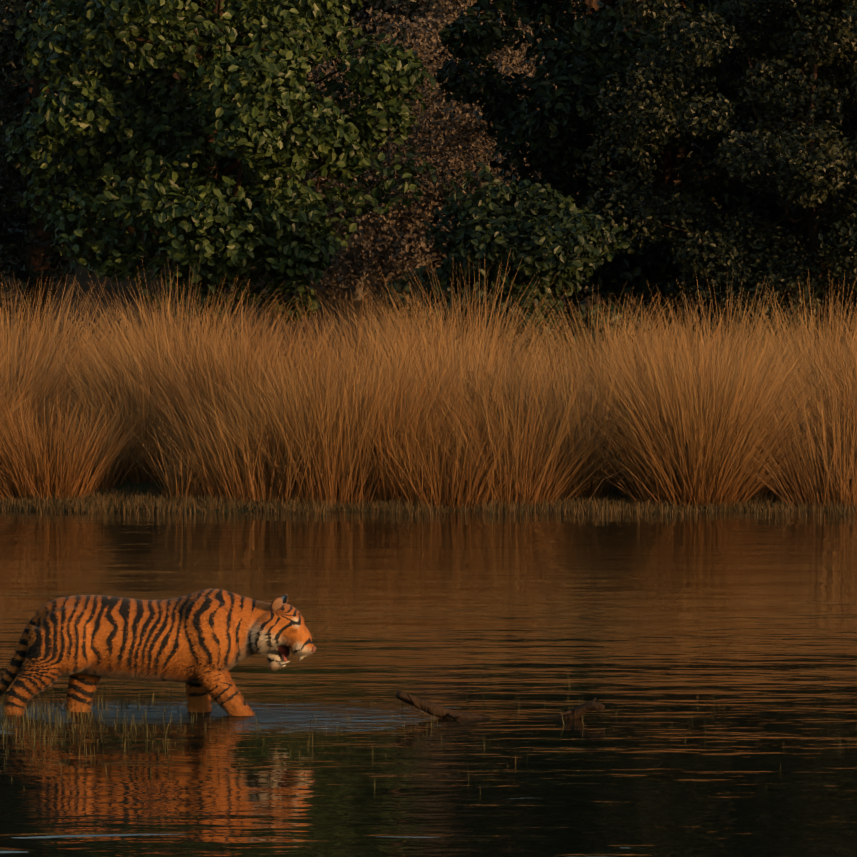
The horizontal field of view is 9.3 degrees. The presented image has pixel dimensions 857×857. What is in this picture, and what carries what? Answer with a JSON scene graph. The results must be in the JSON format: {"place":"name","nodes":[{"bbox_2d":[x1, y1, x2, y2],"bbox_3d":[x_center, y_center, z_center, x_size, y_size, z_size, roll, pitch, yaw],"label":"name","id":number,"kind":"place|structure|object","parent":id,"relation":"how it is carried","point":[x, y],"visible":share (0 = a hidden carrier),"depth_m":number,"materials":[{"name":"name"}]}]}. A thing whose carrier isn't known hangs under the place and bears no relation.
{"place":"outdoors","nodes":[
{"label":"outdoors","id":0,"kind":"place"},
{"bbox_2d":[0,155,856,512],"bbox_3d":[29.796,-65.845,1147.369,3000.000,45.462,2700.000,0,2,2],"label":"ground","id":1,"kind":"structure","parent":0,"point":[86,281],"depth_m":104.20,"materials":[{"name":"brown plant"}]},
{"bbox_2d":[0,0,44,198],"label":"hill tree","id":2,"kind":"object","parent":1,"relation":"on","point":[25,89],"visible":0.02,"depth_m":115.43,"materials":[{"name":"green plant"}]},
{"bbox_2d":[0,0,127,255],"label":"hill tree","id":3,"kind":"object","parent":1,"relation":"on","point":[19,90],"depth_m":113.94,"materials":[{"name":"green plant"}]},
{"bbox_2d":[0,0,197,332],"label":"tree","id":4,"kind":"object","parent":1,"relation":"on","point":[36,256],"visible":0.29,"depth_m":92.52,"materials":[{"name":"green plant"}]},
{"bbox_2d":[0,0,229,254],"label":"hill tree","id":5,"kind":"object","parent":1,"relation":"on","point":[152,114],"depth_m":113.39,"materials":[{"name":"green plant"}]},
{"bbox_2d":[4,0,238,233],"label":"hill tree","id":6,"kind":"object","parent":1,"relation":"on","point":[135,228],"depth_m":116.60,"materials":[{"name":"green plant"}]},
{"bbox_2d":[121,220,134,233],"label":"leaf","id":7,"kind":"object","parent":1,"relation":"on","point":[129,228],"depth_m":124.26,"materials":[{"name":"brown plant"}]},
{"bbox_2d":[70,14,228,241],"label":"hill tree","id":8,"kind":"object","parent":1,"relation":"on","point":[118,46],"visible":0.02,"depth_m":113.76,"materials":[{"name":"green plant"}]},
{"bbox_2d":[17,0,370,251],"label":"hill tree","id":9,"kind":"object","parent":1,"relation":"on","point":[161,65],"depth_m":113.04,"materials":[{"name":"green plant"}]},
{"bbox_2d":[5,0,436,353],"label":"tree","id":10,"kind":"object","parent":1,"relation":"on","point":[243,106],"visible":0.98,"depth_m":86.29,"materials":[{"name":"green plant"}]},
{"bbox_2d":[164,0,421,245],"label":"hill tree","id":11,"kind":"object","parent":1,"relation":"on","point":[176,74],"depth_m":111.11,"materials":[{"name":"green plant"}]},
{"bbox_2d":[249,35,478,299],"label":"dry tree","id":12,"kind":"object","parent":1,"relation":"on","point":[354,292],"visible":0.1,"depth_m":106.34,"materials":[{"name":"brown plant"}]},
{"bbox_2d":[287,7,518,309],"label":"dry tree","id":13,"kind":"object","parent":1,"relation":"on","point":[392,222],"visible":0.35,"depth_m":102.87,"materials":[{"name":"brown plant"}]},
{"bbox_2d":[335,0,503,227],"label":"dry tree","id":14,"kind":"object","parent":1,"relation":"on","point":[402,7],"visible":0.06,"depth_m":110.39,"materials":[{"name":"brown plant"}]},
{"bbox_2d":[275,0,581,244],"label":"hill tree","id":15,"kind":"object","parent":1,"relation":"on","point":[414,6],"visible":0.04,"depth_m":109.71,"materials":[{"name":"green plant"}]},
{"bbox_2d":[364,0,541,234],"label":"hill tree","id":16,"kind":"object","parent":1,"relation":"on","point":[441,54],"depth_m":110.18,"materials":[{"name":"green plant"}]},
{"bbox_2d":[347,0,566,273],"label":"dry tree","id":17,"kind":"object","parent":1,"relation":"on","point":[450,11],"visible":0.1,"depth_m":106.66,"materials":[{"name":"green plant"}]},
{"bbox_2d":[385,56,611,295],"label":"dry tree","id":18,"kind":"object","parent":1,"relation":"on","point":[466,117],"visible":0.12,"depth_m":102.21,"materials":[{"name":"brown plant"}]},
{"bbox_2d":[370,0,650,189],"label":"hill tree","id":19,"kind":"object","parent":1,"relation":"on","point":[593,4],"visible":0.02,"depth_m":109.49,"materials":[{"name":"green plant"}]},
{"bbox_2d":[379,163,649,375],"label":"bush","id":20,"kind":"object","parent":1,"relation":"on","point":[533,233],"visible":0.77,"depth_m":82.62,"materials":[{"name":"green plant"}]},
{"bbox_2d":[428,2,635,214],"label":"dry tree","id":21,"kind":"object","parent":1,"relation":"on","point":[540,23],"visible":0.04,"depth_m":108.18,"materials":[{"name":"brown plant"}]},
{"bbox_2d":[402,0,708,86],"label":"hill tree","id":22,"kind":"object","parent":1,"relation":"on","point":[609,3],"visible":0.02,"depth_m":113.74,"materials":[{"name":"green plant"}]},
{"bbox_2d":[434,0,856,336],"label":"tree","id":23,"kind":"object","parent":1,"relation":"on","point":[555,129],"visible":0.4,"depth_m":89.88,"materials":[{"name":"green plant"}]},
{"bbox_2d":[583,0,789,203],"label":"hill tree","id":24,"kind":"object","parent":1,"relation":"on","point":[681,152],"visible":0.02,"depth_m":114.35,"materials":[{"name":"green plant"}]},
{"bbox_2d":[578,0,856,359],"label":"tree","id":25,"kind":"object","parent":1,"relation":"on","point":[759,252],"visible":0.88,"depth_m":85.30,"materials":[{"name":"green plant"}]},
{"bbox_2d":[748,4,856,242],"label":"tree","id":26,"kind":"object","parent":1,"relation":"on","point":[849,112],"visible":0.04,"depth_m":87.93,"materials":[{"name":"green plant"}]},
{"bbox_2d":[0,509,856,856],"bbox_3d":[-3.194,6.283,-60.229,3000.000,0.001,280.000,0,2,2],"label":"water","id":27,"kind":"structure","parent":0,"point":[662,621],"depth_m":41.13,"materials":[{"name":"black liquid"}]},
{"bbox_2d":[0,588,315,715],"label":"tiger","id":28,"kind":"object","parent":27,"relation":"in","point":[200,644],"visible":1,"depth_m":39.49},
{"bbox_2d":[0,674,849,793],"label":"grass","id":29,"kind":"structure","parent":27,"relation":"in","point":[3,714],"depth_m":38.61,"materials":[{"name":"green plant"}]},
{"bbox_2d":[396,691,604,719],"bbox_3d":[0.531,2.094,39.249,1.550,0.302,0.310,0,2,-1],"label":"dead branch","id":30,"kind":"object","parent":27,"relation":"in","point":[440,711],"visible":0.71,"depth_m":39.22,"materials":[{"name":"brown wood"}]},
{"bbox_2d":[0,481,856,516],"bbox_3d":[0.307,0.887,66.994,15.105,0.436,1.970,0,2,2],"label":"shore grass","id":31,"kind":"structure","parent":0,"point":[613,498],"depth_m":66.65,"materials":[{"name":"brown plant"}]}
]}

